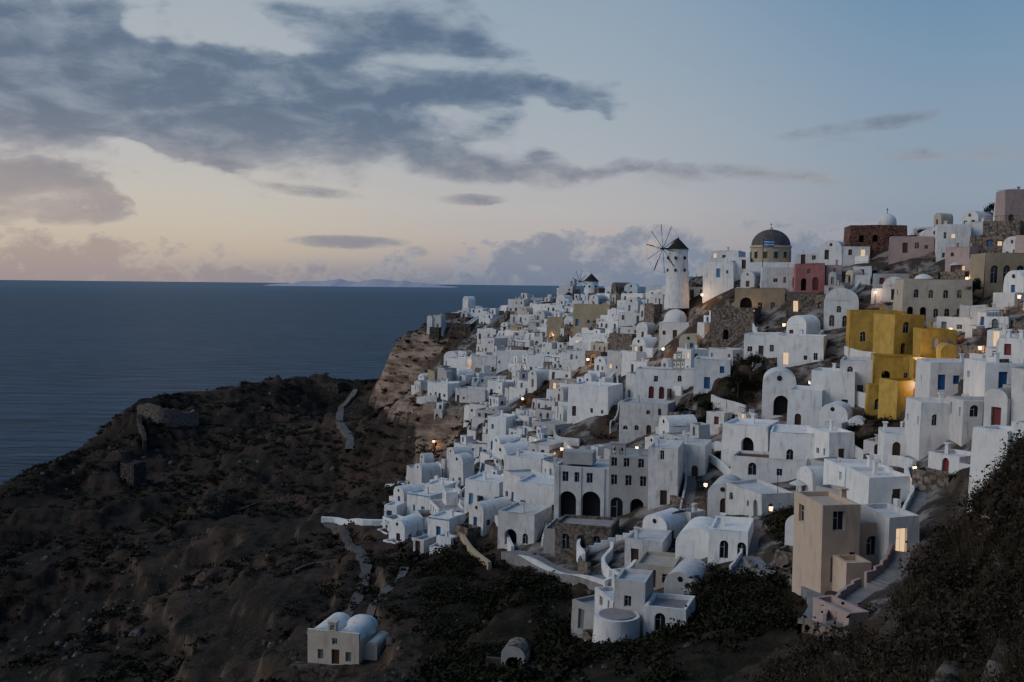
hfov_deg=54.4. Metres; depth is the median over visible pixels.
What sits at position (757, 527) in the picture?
stone staircase
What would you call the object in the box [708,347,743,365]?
white house
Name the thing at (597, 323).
white house
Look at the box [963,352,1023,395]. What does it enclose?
white house
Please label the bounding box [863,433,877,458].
white house
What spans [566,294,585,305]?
white house
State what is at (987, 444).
white house
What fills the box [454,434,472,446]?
white house
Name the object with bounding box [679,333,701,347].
vaulted house
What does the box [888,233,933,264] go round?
pink house
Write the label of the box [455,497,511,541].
vaulted house
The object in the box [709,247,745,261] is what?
white house
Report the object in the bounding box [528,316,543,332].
white house
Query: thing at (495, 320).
stone staircase
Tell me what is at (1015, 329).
stone terrace wall
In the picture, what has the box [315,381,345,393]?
ruined stone house
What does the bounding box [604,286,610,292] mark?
white house
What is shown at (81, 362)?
sea
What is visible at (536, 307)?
white house
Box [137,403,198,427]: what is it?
castle ruin wall
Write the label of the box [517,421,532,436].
white house
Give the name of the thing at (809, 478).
vaulted house
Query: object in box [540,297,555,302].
white house
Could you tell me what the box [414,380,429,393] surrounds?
white house
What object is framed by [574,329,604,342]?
white house
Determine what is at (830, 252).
vaulted house
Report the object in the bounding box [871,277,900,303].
vaulted house
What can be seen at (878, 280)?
grey house
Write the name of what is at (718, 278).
white house
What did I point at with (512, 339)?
vaulted house
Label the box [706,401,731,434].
white house
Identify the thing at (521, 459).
white house
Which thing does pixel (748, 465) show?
white house
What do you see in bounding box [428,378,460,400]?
white house
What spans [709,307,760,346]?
stone building
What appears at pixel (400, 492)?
vaulted house
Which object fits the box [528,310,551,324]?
vaulted house
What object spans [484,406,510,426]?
vaulted house
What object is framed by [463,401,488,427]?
white house
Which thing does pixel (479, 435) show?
white house
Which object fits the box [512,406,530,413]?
white house
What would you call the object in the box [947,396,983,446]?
white house
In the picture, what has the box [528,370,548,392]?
vaulted house
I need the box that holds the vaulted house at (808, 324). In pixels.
[786,315,823,334]
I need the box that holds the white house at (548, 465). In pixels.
[542,455,562,474]
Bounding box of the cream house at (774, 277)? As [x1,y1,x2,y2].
[760,263,793,293]
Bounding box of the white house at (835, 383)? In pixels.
[811,363,855,406]
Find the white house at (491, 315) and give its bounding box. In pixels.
[479,308,498,323]
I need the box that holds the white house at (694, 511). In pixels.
[672,502,705,523]
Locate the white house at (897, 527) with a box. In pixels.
[860,503,918,564]
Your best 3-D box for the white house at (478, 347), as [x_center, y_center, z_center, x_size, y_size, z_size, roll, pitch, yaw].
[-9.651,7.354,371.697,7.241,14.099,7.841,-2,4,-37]
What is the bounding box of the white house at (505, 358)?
[496,347,528,372]
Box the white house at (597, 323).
[592,313,605,329]
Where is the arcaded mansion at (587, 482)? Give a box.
[543,441,647,553]
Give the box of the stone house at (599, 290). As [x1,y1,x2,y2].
[588,288,610,299]
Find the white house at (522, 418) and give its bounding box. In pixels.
[513,410,534,427]
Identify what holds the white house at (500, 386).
on the hillside terrain at (240, 617)
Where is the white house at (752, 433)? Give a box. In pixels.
[721,414,778,466]
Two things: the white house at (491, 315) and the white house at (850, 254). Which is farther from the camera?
the white house at (491, 315)
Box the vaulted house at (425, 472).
[408,462,440,484]
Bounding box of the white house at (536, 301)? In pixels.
[527,300,542,306]
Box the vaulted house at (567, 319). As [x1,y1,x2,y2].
[560,316,572,335]
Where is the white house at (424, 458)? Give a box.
[399,453,434,484]
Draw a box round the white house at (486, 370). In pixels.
[474,365,492,376]
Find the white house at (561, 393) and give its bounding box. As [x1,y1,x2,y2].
[529,386,568,415]
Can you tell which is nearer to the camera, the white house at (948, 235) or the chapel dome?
the white house at (948, 235)
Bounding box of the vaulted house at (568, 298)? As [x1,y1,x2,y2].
[552,295,572,304]
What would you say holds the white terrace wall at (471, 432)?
on the hillside terrain at (240, 617)
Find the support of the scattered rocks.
on the hillside terrain at (240, 617)
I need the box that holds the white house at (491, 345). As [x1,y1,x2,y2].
[476,335,507,354]
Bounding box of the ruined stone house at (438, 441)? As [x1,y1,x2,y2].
[431,439,443,449]
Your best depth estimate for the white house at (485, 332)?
391.89 m
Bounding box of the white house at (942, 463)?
[912,442,970,492]
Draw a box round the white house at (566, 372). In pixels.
[549,366,578,380]
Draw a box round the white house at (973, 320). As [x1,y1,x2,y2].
[970,303,1005,324]
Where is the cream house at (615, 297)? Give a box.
[607,291,618,303]
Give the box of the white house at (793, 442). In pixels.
[769,424,814,465]
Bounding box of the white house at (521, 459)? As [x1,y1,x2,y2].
[504,448,556,472]
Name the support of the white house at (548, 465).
on the hillside terrain at (240, 617)
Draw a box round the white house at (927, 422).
[904,392,949,460]
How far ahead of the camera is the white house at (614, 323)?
277.46 m
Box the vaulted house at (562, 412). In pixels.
[558,405,567,421]
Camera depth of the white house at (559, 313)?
357.92 m
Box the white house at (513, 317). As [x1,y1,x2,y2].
[510,312,517,321]
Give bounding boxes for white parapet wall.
[321,516,382,525]
[481,500,513,550]
[519,555,609,586]
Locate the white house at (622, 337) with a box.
[609,325,636,349]
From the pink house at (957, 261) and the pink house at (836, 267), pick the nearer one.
the pink house at (957, 261)
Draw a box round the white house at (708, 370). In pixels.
[693,352,731,396]
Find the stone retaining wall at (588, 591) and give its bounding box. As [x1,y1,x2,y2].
[509,564,593,593]
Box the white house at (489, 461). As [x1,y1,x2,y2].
[484,453,494,466]
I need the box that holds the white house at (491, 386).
[487,376,511,398]
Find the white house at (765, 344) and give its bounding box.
[743,327,782,359]
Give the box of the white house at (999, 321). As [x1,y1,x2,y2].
[981,310,1014,342]
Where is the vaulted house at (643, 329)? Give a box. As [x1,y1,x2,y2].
[636,322,654,336]
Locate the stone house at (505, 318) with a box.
[499,311,509,322]
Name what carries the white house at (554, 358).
on the hillside terrain at (240, 617)
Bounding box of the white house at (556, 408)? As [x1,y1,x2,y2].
[552,400,567,417]
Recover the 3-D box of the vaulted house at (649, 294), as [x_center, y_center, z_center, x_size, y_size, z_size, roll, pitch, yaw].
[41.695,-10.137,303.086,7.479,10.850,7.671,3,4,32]
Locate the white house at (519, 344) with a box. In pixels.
[508,333,538,349]
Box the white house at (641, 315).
[639,293,653,320]
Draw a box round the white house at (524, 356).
[511,353,529,377]
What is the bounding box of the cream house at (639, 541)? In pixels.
[624,526,671,567]
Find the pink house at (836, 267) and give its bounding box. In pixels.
[825,260,841,284]
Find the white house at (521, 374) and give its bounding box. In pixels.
[505,368,530,401]
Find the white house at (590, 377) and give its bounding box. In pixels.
[584,373,596,381]
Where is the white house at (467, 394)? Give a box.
[455,385,486,402]
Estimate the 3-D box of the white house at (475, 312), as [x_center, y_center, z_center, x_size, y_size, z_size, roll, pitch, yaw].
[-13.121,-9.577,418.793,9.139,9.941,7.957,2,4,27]
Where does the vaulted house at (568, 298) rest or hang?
on the hillside terrain at (240, 617)
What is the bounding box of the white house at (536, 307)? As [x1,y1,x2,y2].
[533,303,554,314]
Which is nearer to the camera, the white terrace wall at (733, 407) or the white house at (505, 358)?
the white terrace wall at (733, 407)
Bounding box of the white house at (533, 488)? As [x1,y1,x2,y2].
[516,473,553,510]
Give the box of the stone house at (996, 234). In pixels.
[969,215,1023,252]
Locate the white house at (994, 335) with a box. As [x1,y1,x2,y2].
[986,323,1012,346]
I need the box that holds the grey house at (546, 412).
[532,407,554,424]
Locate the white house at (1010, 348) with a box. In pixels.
[986,330,1023,362]
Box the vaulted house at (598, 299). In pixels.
[584,295,607,303]
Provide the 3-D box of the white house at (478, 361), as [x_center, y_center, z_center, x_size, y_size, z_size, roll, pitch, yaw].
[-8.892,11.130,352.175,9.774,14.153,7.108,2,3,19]
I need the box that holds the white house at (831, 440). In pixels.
[806,420,854,458]
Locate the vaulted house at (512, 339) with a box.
[505,337,520,349]
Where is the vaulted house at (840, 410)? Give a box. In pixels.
[819,401,865,430]
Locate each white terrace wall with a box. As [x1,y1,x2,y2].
[417,395,436,403]
[455,481,461,496]
[467,425,476,439]
[499,335,513,339]
[553,430,580,445]
[564,440,573,448]
[569,336,573,345]
[576,539,584,561]
[582,328,593,332]
[601,542,613,577]
[673,386,682,395]
[697,267,702,275]
[711,394,745,415]
[844,346,870,356]
[854,390,865,408]
[855,255,869,263]
[892,498,900,507]
[959,305,987,317]
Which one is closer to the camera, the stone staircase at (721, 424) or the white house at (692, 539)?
the white house at (692, 539)
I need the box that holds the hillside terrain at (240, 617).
[0,235,1023,681]
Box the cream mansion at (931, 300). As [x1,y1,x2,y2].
[893,279,972,325]
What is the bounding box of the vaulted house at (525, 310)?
[519,308,532,314]
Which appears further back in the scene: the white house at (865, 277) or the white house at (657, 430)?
the white house at (865, 277)
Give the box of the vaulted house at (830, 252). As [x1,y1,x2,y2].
[819,240,845,264]
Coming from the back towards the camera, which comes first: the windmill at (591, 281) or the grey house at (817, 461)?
the windmill at (591, 281)
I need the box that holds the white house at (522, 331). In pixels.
[514,328,531,337]
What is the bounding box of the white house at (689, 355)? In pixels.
[677,344,708,367]
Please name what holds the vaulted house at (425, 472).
on the hillside terrain at (240, 617)
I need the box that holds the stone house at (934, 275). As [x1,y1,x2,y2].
[909,267,939,278]
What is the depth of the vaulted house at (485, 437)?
252.31 m
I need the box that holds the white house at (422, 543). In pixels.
[413,534,435,554]
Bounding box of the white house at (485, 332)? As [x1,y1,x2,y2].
[477,326,498,343]
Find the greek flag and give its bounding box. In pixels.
[762,239,773,266]
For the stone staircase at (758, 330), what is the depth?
187.78 m
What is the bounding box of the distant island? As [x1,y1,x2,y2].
[262,279,454,287]
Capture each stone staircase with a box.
[458,462,484,496]
[467,315,478,323]
[474,449,488,464]
[475,315,502,338]
[506,388,527,405]
[541,511,553,545]
[555,331,581,354]
[583,526,642,555]
[609,375,624,433]
[680,471,696,508]
[710,409,758,437]
[729,515,763,574]
[752,323,763,369]
[822,578,873,626]
[850,279,872,294]
[864,544,910,591]
[873,394,969,462]
[900,393,929,426]
[903,462,926,513]
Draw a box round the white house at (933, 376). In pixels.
[914,353,964,397]
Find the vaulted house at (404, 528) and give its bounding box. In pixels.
[383,514,422,543]
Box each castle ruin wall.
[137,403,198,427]
[137,414,146,452]
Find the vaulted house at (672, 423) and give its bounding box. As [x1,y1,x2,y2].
[645,414,696,439]
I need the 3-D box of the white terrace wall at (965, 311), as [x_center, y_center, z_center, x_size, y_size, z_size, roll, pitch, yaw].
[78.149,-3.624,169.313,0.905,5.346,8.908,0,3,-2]
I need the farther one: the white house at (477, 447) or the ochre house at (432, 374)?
the ochre house at (432, 374)
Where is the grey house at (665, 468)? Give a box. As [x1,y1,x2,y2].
[648,437,683,509]
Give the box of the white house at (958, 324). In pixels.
[926,316,971,336]
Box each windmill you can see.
[573,271,598,299]
[646,224,688,307]
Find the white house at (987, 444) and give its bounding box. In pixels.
[967,420,1023,511]
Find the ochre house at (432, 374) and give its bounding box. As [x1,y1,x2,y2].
[428,365,450,380]
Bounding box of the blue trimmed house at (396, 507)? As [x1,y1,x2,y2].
[384,501,405,516]
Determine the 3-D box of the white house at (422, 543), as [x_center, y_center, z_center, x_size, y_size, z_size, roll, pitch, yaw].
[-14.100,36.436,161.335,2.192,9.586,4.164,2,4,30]
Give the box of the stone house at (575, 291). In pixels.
[572,289,580,299]
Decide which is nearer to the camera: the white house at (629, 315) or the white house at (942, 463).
the white house at (942, 463)
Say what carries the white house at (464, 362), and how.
on the hillside terrain at (240, 617)
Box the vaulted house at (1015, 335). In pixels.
[996,333,1018,351]
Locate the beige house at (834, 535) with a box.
[792,487,876,595]
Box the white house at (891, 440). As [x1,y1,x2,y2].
[877,421,905,465]
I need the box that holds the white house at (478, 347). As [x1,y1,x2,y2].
[474,344,480,354]
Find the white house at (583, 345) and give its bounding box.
[573,330,611,350]
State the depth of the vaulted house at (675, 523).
124.63 m
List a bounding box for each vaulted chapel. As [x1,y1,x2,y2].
[761,367,795,419]
[824,288,858,330]
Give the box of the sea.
[0,280,645,484]
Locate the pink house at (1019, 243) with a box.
[1014,235,1023,252]
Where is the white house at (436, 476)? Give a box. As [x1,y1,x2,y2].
[430,475,448,481]
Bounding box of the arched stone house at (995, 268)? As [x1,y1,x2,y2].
[969,253,1023,298]
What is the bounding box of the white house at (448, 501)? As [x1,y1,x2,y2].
[416,488,463,529]
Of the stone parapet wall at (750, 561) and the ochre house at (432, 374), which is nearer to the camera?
the stone parapet wall at (750, 561)
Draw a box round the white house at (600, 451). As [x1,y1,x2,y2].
[591,444,605,458]
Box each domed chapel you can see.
[659,309,688,350]
[914,274,933,278]
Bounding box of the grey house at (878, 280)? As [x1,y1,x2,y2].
[872,274,908,287]
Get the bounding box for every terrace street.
[501,550,605,589]
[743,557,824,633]
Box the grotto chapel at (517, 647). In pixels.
[486,637,532,671]
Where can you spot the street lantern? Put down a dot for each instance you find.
(770, 507)
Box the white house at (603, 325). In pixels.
[596,321,610,329]
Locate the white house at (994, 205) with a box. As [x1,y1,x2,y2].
[993,188,1016,220]
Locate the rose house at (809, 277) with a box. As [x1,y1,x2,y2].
[793,263,824,292]
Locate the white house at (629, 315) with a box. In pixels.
[618,297,642,325]
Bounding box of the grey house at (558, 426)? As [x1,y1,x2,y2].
[527,417,571,441]
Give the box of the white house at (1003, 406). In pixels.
[982,366,1023,425]
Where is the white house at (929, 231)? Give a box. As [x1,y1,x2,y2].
[919,227,934,243]
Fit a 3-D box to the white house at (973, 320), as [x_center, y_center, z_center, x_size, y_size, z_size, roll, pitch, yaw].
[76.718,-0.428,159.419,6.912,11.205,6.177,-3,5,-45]
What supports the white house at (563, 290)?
on the hillside terrain at (240, 617)
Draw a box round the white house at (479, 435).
[476,423,487,440]
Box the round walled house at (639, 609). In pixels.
[592,568,694,642]
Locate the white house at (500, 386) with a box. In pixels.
[488,379,513,401]
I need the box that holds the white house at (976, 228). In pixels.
[965,218,983,235]
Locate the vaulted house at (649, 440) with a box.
[645,434,663,448]
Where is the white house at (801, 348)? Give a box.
[777,329,826,367]
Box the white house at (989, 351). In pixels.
[969,347,995,357]
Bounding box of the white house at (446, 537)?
[429,530,457,556]
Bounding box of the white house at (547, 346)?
[542,339,557,353]
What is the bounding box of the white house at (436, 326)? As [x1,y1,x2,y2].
[427,309,446,340]
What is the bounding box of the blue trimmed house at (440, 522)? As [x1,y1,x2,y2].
[428,509,465,535]
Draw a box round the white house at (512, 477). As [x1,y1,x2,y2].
[494,469,545,501]
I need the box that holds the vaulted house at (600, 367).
[588,356,606,378]
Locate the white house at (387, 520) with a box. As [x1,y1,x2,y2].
[377,511,402,533]
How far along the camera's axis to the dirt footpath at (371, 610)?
133.03 m
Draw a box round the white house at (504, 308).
[500,305,507,311]
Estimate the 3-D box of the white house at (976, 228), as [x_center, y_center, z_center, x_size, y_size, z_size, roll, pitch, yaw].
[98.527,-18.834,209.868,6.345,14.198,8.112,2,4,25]
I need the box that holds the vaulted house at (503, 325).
[498,322,513,332]
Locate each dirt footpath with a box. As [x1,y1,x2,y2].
[323,522,371,616]
[335,389,357,452]
[366,567,408,616]
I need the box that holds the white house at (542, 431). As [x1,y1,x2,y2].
[529,426,553,441]
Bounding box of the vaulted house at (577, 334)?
[567,333,585,348]
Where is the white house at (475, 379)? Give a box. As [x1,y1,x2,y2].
[472,377,479,386]
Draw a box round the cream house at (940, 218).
[909,213,952,235]
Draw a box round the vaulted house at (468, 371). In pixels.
[457,369,472,373]
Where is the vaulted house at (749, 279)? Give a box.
[736,271,760,287]
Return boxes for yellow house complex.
[846,305,956,419]
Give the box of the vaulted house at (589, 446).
[578,443,609,449]
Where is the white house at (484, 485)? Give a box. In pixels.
[464,471,502,512]
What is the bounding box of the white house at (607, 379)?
[601,377,612,382]
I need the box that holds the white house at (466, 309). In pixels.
[462,308,470,312]
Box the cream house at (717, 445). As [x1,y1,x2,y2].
[714,441,721,450]
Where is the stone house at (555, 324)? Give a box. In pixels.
[546,314,564,341]
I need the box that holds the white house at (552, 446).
[528,439,565,458]
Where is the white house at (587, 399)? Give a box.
[567,379,622,424]
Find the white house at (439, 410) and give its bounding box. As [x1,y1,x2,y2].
[434,399,446,418]
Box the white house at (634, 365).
[628,358,656,371]
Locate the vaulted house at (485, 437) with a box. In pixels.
[482,433,487,441]
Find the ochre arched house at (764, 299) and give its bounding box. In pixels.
[734,288,784,312]
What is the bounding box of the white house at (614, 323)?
[605,320,617,333]
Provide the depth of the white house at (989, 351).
139.02 m
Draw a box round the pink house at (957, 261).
[939,235,983,278]
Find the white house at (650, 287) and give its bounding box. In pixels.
[645,285,662,293]
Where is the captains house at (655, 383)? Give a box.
[633,351,693,399]
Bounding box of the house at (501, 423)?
[487,410,516,451]
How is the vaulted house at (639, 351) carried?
on the hillside terrain at (240, 617)
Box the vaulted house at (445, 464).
[441,447,473,478]
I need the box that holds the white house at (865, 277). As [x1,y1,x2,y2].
[853,262,871,285]
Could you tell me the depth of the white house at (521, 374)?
281.41 m
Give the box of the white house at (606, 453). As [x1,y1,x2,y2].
[604,446,615,458]
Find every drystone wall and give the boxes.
[215,496,307,514]
[292,558,340,574]
[365,475,405,482]
[366,451,417,469]
[375,436,420,449]
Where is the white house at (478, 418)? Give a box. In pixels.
[471,406,496,430]
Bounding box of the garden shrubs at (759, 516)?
[451,259,1020,613]
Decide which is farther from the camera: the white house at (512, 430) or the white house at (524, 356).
the white house at (524, 356)
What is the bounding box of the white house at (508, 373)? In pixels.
[502,356,521,379]
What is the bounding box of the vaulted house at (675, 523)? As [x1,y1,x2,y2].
[643,508,686,539]
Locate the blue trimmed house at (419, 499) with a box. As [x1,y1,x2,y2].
[406,486,442,515]
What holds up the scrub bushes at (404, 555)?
on the hillside terrain at (240, 617)
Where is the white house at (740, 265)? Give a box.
[727,253,750,280]
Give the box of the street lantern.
[769,505,772,526]
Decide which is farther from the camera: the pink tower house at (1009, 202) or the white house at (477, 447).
the white house at (477, 447)
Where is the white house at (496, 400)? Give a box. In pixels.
[489,394,505,407]
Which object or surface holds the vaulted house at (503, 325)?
on the hillside terrain at (240, 617)
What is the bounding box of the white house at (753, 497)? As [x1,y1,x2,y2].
[725,477,793,516]
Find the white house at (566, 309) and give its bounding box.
[559,300,583,312]
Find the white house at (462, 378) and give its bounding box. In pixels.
[452,372,473,384]
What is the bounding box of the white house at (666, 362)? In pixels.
[661,358,671,366]
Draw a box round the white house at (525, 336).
[522,330,533,339]
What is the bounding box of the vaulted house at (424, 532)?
[419,518,427,535]
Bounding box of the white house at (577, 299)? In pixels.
[572,294,583,307]
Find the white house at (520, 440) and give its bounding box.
[505,438,528,443]
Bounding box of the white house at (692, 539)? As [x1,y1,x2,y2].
[675,516,713,560]
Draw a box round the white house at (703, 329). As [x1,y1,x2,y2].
[697,311,710,337]
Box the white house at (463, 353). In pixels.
[458,351,473,355]
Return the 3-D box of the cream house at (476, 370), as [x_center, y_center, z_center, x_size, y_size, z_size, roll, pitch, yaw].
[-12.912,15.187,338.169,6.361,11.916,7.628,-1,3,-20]
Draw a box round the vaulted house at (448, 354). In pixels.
[443,350,459,364]
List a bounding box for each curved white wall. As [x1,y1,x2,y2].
[603,559,636,586]
[705,452,729,474]
[855,445,915,468]
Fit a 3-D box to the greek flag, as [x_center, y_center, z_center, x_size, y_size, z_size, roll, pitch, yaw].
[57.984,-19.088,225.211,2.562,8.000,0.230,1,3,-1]
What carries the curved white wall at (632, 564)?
on the hillside terrain at (240, 617)
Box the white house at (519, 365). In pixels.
[514,360,525,376]
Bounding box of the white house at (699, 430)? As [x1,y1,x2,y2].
[654,422,710,439]
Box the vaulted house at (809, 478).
[790,466,823,491]
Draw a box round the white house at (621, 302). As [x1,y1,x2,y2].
[617,293,645,307]
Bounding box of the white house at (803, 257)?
[794,250,818,263]
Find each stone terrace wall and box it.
[445,313,456,317]
[560,334,568,342]
[578,546,590,574]
[667,389,671,398]
[667,412,680,415]
[670,495,684,505]
[692,282,702,291]
[942,340,985,358]
[958,379,963,395]
[972,328,1002,337]
[999,359,1008,362]
[1011,320,1023,327]
[1013,327,1023,332]
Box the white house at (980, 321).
[965,311,1001,338]
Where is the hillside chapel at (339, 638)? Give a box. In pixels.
[289,612,388,681]
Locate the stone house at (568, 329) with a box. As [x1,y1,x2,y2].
[564,322,572,335]
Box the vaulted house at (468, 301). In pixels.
[458,296,475,311]
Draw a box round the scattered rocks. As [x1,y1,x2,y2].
[0,336,1023,681]
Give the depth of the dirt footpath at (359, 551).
167.98 m
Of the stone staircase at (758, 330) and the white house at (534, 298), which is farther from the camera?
the white house at (534, 298)
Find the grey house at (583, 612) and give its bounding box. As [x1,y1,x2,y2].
[571,595,594,637]
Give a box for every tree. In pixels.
[697,400,712,416]
[728,370,747,397]
[736,350,764,381]
[964,279,983,292]
[984,203,994,214]
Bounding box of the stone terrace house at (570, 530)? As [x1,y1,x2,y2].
[555,514,618,560]
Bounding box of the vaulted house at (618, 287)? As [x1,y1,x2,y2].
[605,282,628,299]
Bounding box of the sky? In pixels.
[0,0,1023,286]
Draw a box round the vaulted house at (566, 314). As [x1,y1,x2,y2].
[562,313,572,316]
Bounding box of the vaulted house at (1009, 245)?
[1002,236,1015,252]
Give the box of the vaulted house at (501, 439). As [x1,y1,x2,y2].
[480,434,518,464]
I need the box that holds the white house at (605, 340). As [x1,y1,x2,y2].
[588,336,608,350]
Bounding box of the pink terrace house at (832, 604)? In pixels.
[813,595,868,626]
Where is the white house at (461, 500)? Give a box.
[458,497,464,507]
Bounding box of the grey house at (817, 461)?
[800,457,844,466]
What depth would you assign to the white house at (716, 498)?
127.03 m
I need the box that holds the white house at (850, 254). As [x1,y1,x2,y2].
[842,246,869,266]
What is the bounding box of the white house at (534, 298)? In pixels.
[518,295,543,300]
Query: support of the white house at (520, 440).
on the hillside terrain at (240, 617)
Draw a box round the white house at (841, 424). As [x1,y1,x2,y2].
[825,420,847,429]
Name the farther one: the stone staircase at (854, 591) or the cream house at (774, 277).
the cream house at (774, 277)
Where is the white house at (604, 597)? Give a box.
[582,568,621,641]
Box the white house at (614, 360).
[607,349,627,376]
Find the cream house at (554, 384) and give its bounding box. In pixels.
[546,378,576,398]
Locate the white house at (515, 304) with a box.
[505,293,530,313]
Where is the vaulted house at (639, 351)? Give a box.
[621,337,657,375]
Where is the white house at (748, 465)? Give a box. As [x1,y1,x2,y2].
[730,450,807,482]
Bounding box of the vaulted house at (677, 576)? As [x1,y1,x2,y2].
[664,558,707,594]
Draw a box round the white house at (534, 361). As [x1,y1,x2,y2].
[526,352,555,369]
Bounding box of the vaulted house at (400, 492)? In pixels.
[383,483,424,506]
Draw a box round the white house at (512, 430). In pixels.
[509,427,522,434]
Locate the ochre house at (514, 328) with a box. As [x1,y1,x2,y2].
[504,322,528,335]
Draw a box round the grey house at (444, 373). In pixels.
[437,367,456,381]
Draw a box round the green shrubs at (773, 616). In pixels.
[417,547,805,681]
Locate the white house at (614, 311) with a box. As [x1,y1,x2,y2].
[609,308,623,321]
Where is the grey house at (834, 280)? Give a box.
[815,272,851,307]
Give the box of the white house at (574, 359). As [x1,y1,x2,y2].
[560,348,584,368]
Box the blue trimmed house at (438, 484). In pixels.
[425,478,456,491]
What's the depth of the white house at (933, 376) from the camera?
136.47 m
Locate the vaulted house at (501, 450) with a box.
[485,443,527,473]
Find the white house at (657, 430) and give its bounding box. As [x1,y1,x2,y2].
[650,421,658,435]
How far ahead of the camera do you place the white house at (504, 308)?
415.59 m
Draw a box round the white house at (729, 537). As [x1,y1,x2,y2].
[708,512,752,565]
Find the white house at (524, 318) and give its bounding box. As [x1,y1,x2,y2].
[517,312,535,324]
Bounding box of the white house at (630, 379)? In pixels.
[626,372,634,398]
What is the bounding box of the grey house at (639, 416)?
[619,395,675,442]
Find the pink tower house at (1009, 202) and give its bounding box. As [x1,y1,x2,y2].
[994,186,1023,220]
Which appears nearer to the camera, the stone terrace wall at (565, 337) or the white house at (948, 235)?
the white house at (948, 235)
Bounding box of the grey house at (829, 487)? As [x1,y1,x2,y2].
[816,484,841,493]
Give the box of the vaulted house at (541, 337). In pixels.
[534,327,546,344]
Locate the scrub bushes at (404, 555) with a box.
[0,323,760,681]
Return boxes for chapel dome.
[877,208,896,224]
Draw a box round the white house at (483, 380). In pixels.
[471,376,506,386]
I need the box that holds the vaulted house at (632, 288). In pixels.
[624,283,639,292]
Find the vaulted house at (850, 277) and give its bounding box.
[840,270,862,286]
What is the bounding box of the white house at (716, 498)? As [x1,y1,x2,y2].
[707,474,740,517]
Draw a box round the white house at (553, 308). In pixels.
[540,300,566,315]
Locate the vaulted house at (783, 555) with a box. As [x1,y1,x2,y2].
[774,515,793,569]
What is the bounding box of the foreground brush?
[743,423,1023,681]
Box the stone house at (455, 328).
[450,321,476,334]
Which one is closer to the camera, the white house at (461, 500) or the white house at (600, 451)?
the white house at (600, 451)
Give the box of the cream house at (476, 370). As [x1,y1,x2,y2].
[473,368,480,373]
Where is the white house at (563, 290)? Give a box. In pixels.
[559,280,576,295]
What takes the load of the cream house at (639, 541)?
on the hillside terrain at (240, 617)
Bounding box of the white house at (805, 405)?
[787,381,823,425]
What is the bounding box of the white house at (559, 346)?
[550,342,565,353]
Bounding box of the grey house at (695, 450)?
[671,433,711,479]
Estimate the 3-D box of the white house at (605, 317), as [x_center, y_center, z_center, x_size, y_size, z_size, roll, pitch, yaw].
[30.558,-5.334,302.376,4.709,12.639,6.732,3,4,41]
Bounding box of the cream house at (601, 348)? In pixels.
[585,341,609,364]
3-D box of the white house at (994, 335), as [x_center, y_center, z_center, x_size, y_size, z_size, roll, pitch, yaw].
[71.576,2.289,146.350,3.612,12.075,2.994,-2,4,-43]
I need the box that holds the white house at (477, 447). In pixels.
[468,441,486,457]
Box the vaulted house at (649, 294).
[639,290,655,299]
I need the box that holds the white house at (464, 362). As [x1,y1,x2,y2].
[447,355,471,368]
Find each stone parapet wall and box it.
[746,558,791,578]
[798,618,851,640]
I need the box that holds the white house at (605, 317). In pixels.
[600,309,609,320]
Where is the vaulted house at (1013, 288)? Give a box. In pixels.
[993,270,1023,307]
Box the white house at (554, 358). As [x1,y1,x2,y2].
[543,354,559,367]
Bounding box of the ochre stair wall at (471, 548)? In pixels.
[460,533,491,569]
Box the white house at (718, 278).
[702,257,734,302]
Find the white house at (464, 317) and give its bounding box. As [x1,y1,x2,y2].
[460,311,469,321]
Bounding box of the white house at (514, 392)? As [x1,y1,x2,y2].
[509,379,527,401]
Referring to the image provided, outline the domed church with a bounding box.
[746,223,793,271]
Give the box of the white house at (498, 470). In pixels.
[491,466,503,474]
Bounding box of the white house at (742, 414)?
[738,407,757,418]
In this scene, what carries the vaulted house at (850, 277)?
on the hillside terrain at (240, 617)
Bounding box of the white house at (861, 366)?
[840,352,883,392]
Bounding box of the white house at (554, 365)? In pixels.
[538,362,559,370]
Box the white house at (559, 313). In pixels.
[544,311,563,326]
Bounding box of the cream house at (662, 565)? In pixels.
[635,550,680,589]
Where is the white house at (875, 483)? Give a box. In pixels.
[846,460,909,503]
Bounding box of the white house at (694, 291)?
[689,283,702,299]
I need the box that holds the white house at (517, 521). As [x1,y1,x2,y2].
[497,502,551,548]
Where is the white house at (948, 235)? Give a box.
[934,221,970,261]
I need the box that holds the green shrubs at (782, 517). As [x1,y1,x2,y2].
[605,367,903,546]
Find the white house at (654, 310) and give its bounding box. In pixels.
[644,294,668,323]
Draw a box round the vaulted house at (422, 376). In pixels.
[411,373,427,394]
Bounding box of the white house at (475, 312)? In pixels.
[469,306,489,317]
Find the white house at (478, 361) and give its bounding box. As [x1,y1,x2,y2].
[471,353,496,370]
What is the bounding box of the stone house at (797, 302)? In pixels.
[786,292,816,317]
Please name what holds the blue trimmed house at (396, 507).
on the hillside terrain at (240, 617)
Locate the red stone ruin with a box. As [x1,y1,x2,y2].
[843,225,906,257]
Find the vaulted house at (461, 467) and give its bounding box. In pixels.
[449,452,474,486]
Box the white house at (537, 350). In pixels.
[529,346,541,353]
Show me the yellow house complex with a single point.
(898, 342)
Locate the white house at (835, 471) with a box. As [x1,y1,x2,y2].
[823,455,892,486]
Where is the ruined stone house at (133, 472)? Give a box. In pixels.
[120,460,146,487]
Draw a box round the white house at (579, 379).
[560,376,583,386]
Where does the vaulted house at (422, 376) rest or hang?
on the hillside terrain at (240, 617)
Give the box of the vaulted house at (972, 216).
[961,211,992,223]
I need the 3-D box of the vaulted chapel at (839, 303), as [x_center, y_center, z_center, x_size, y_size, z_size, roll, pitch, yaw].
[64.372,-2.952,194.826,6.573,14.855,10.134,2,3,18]
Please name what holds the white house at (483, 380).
on the hillside terrain at (240, 617)
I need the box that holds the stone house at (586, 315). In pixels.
[572,301,615,337]

